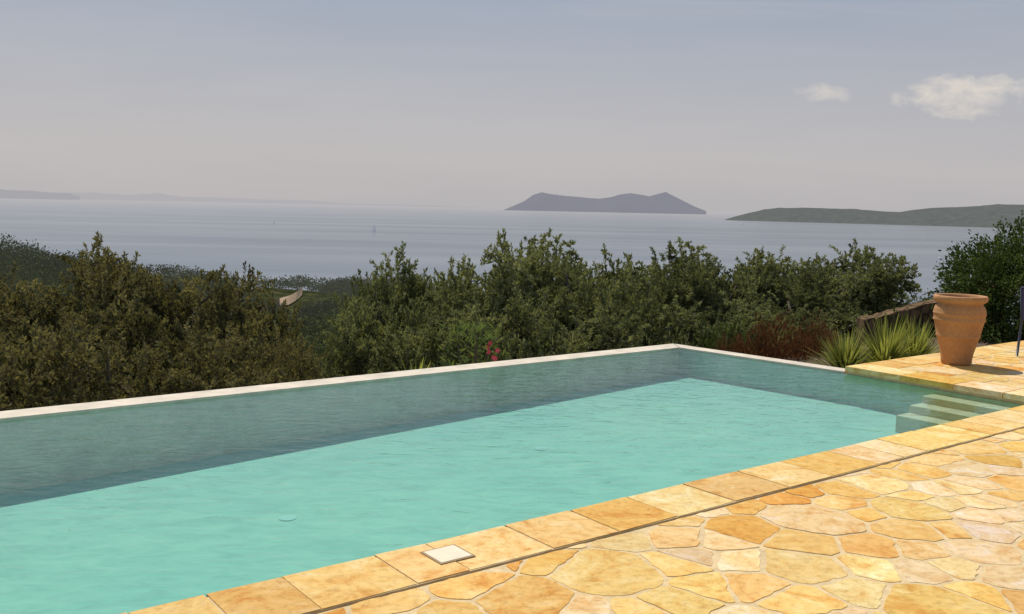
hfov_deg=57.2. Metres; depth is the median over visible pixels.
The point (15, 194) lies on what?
distant coast
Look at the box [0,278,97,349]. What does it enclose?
olive tree
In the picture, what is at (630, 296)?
olive tree
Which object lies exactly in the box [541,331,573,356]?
shrub
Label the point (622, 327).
olive tree
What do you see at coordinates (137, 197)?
distant mountains
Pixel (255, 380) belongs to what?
olive tree
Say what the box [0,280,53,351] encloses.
olive tree
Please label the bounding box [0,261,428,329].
hillside ground
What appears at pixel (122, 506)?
swimming pool
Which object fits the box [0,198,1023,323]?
sea
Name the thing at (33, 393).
olive tree
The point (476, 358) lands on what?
oleander bush
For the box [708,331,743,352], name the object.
shrub
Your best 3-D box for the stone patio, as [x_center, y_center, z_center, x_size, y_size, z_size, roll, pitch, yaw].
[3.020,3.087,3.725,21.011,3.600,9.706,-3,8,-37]
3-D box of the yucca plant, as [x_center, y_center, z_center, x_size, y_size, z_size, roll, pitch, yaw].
[-1.161,0.899,10.911,1.186,0.733,1.127,1,6,0]
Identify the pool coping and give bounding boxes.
[120,341,1023,613]
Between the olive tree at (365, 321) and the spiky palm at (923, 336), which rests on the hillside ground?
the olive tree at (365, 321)
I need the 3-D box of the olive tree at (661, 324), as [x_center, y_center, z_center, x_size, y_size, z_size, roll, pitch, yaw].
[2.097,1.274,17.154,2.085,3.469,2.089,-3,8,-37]
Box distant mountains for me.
[69,192,479,207]
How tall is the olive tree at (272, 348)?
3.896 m
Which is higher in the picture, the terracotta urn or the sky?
the sky
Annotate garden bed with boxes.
[775,337,1005,366]
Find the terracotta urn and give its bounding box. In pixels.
[933,293,988,365]
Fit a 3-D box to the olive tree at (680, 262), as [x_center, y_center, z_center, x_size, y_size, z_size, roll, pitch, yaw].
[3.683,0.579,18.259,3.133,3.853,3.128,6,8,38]
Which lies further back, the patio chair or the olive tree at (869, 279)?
the olive tree at (869, 279)
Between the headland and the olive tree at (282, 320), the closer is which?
the olive tree at (282, 320)
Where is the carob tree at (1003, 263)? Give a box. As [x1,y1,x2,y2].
[910,207,1023,344]
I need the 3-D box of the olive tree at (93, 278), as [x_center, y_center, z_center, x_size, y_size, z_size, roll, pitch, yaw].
[-5.937,1.320,14.906,3.054,5.025,2.665,3,6,15]
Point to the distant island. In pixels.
(664, 203)
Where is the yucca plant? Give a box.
[381,354,429,372]
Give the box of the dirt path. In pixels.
[256,288,302,311]
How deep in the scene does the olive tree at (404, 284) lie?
16.18 m
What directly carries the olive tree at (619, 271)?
on the hillside ground
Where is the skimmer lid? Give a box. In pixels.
[420,544,475,564]
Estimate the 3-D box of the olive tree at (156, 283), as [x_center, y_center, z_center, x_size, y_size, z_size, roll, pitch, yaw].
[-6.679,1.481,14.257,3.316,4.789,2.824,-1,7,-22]
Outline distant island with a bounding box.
[504,192,705,213]
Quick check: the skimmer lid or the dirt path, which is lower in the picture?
the skimmer lid
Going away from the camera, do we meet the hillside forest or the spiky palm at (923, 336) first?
the spiky palm at (923, 336)
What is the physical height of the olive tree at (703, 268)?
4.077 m
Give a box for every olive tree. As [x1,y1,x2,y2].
[0,246,181,384]
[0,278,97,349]
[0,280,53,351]
[0,306,166,410]
[0,311,250,410]
[0,317,78,410]
[29,230,221,367]
[84,264,276,388]
[84,322,302,401]
[145,260,305,364]
[180,310,315,382]
[180,344,316,391]
[228,333,328,383]
[309,309,438,378]
[326,260,447,375]
[358,241,492,349]
[397,280,569,369]
[408,227,573,351]
[463,227,655,327]
[486,282,650,359]
[525,242,676,349]
[552,298,702,354]
[596,295,784,351]
[608,246,730,336]
[624,288,667,338]
[642,237,784,328]
[676,309,811,346]
[691,256,791,321]
[724,286,871,350]
[728,254,851,317]
[735,238,922,333]
[805,260,919,333]
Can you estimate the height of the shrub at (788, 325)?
2.070 m
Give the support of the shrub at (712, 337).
on the hillside ground
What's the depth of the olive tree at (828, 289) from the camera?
17.72 m
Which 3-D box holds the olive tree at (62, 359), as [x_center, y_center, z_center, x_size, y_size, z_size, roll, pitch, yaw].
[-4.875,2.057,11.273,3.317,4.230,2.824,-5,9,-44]
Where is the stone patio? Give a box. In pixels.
[206,349,1023,613]
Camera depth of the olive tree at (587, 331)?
14.61 m
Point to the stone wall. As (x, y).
(918, 308)
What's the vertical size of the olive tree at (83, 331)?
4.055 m
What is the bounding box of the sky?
[0,0,1023,212]
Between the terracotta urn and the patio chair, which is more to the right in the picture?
the patio chair
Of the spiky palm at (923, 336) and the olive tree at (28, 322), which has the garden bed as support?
the spiky palm at (923, 336)
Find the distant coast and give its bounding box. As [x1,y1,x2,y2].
[0,189,79,199]
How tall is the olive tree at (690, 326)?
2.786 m
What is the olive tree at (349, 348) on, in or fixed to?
on the hillside ground
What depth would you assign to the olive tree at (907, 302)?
18.39 m
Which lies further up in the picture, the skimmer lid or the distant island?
the distant island
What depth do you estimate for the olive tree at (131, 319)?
13.17 m
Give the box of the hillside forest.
[0,233,854,377]
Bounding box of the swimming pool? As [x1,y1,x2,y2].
[0,344,1021,613]
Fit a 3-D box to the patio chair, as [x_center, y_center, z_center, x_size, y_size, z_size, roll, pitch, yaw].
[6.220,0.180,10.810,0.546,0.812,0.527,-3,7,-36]
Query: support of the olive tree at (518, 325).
on the hillside ground
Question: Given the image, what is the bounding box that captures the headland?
[725,204,1023,227]
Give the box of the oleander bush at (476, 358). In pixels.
[432,318,511,366]
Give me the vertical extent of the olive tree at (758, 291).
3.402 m
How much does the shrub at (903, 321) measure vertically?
2.117 m
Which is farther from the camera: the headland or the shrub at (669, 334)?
the headland
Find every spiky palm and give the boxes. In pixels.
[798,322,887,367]
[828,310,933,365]
[862,312,939,357]
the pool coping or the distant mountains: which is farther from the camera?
the distant mountains
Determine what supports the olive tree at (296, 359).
on the hillside ground
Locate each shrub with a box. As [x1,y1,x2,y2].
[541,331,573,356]
[646,323,685,345]
[680,310,756,352]
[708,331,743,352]
[728,307,820,360]
[739,301,824,352]
[786,307,842,357]
[855,304,935,340]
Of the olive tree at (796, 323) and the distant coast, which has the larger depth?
the distant coast
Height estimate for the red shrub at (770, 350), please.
1.434 m
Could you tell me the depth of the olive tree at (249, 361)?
11.70 m
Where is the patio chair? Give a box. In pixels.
[1016,287,1023,355]
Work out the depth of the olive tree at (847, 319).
16.51 m
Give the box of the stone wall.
[855,282,1006,345]
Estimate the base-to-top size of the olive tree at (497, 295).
5.388 m
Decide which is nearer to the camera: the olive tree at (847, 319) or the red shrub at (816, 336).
the red shrub at (816, 336)
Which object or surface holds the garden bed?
on the hillside ground

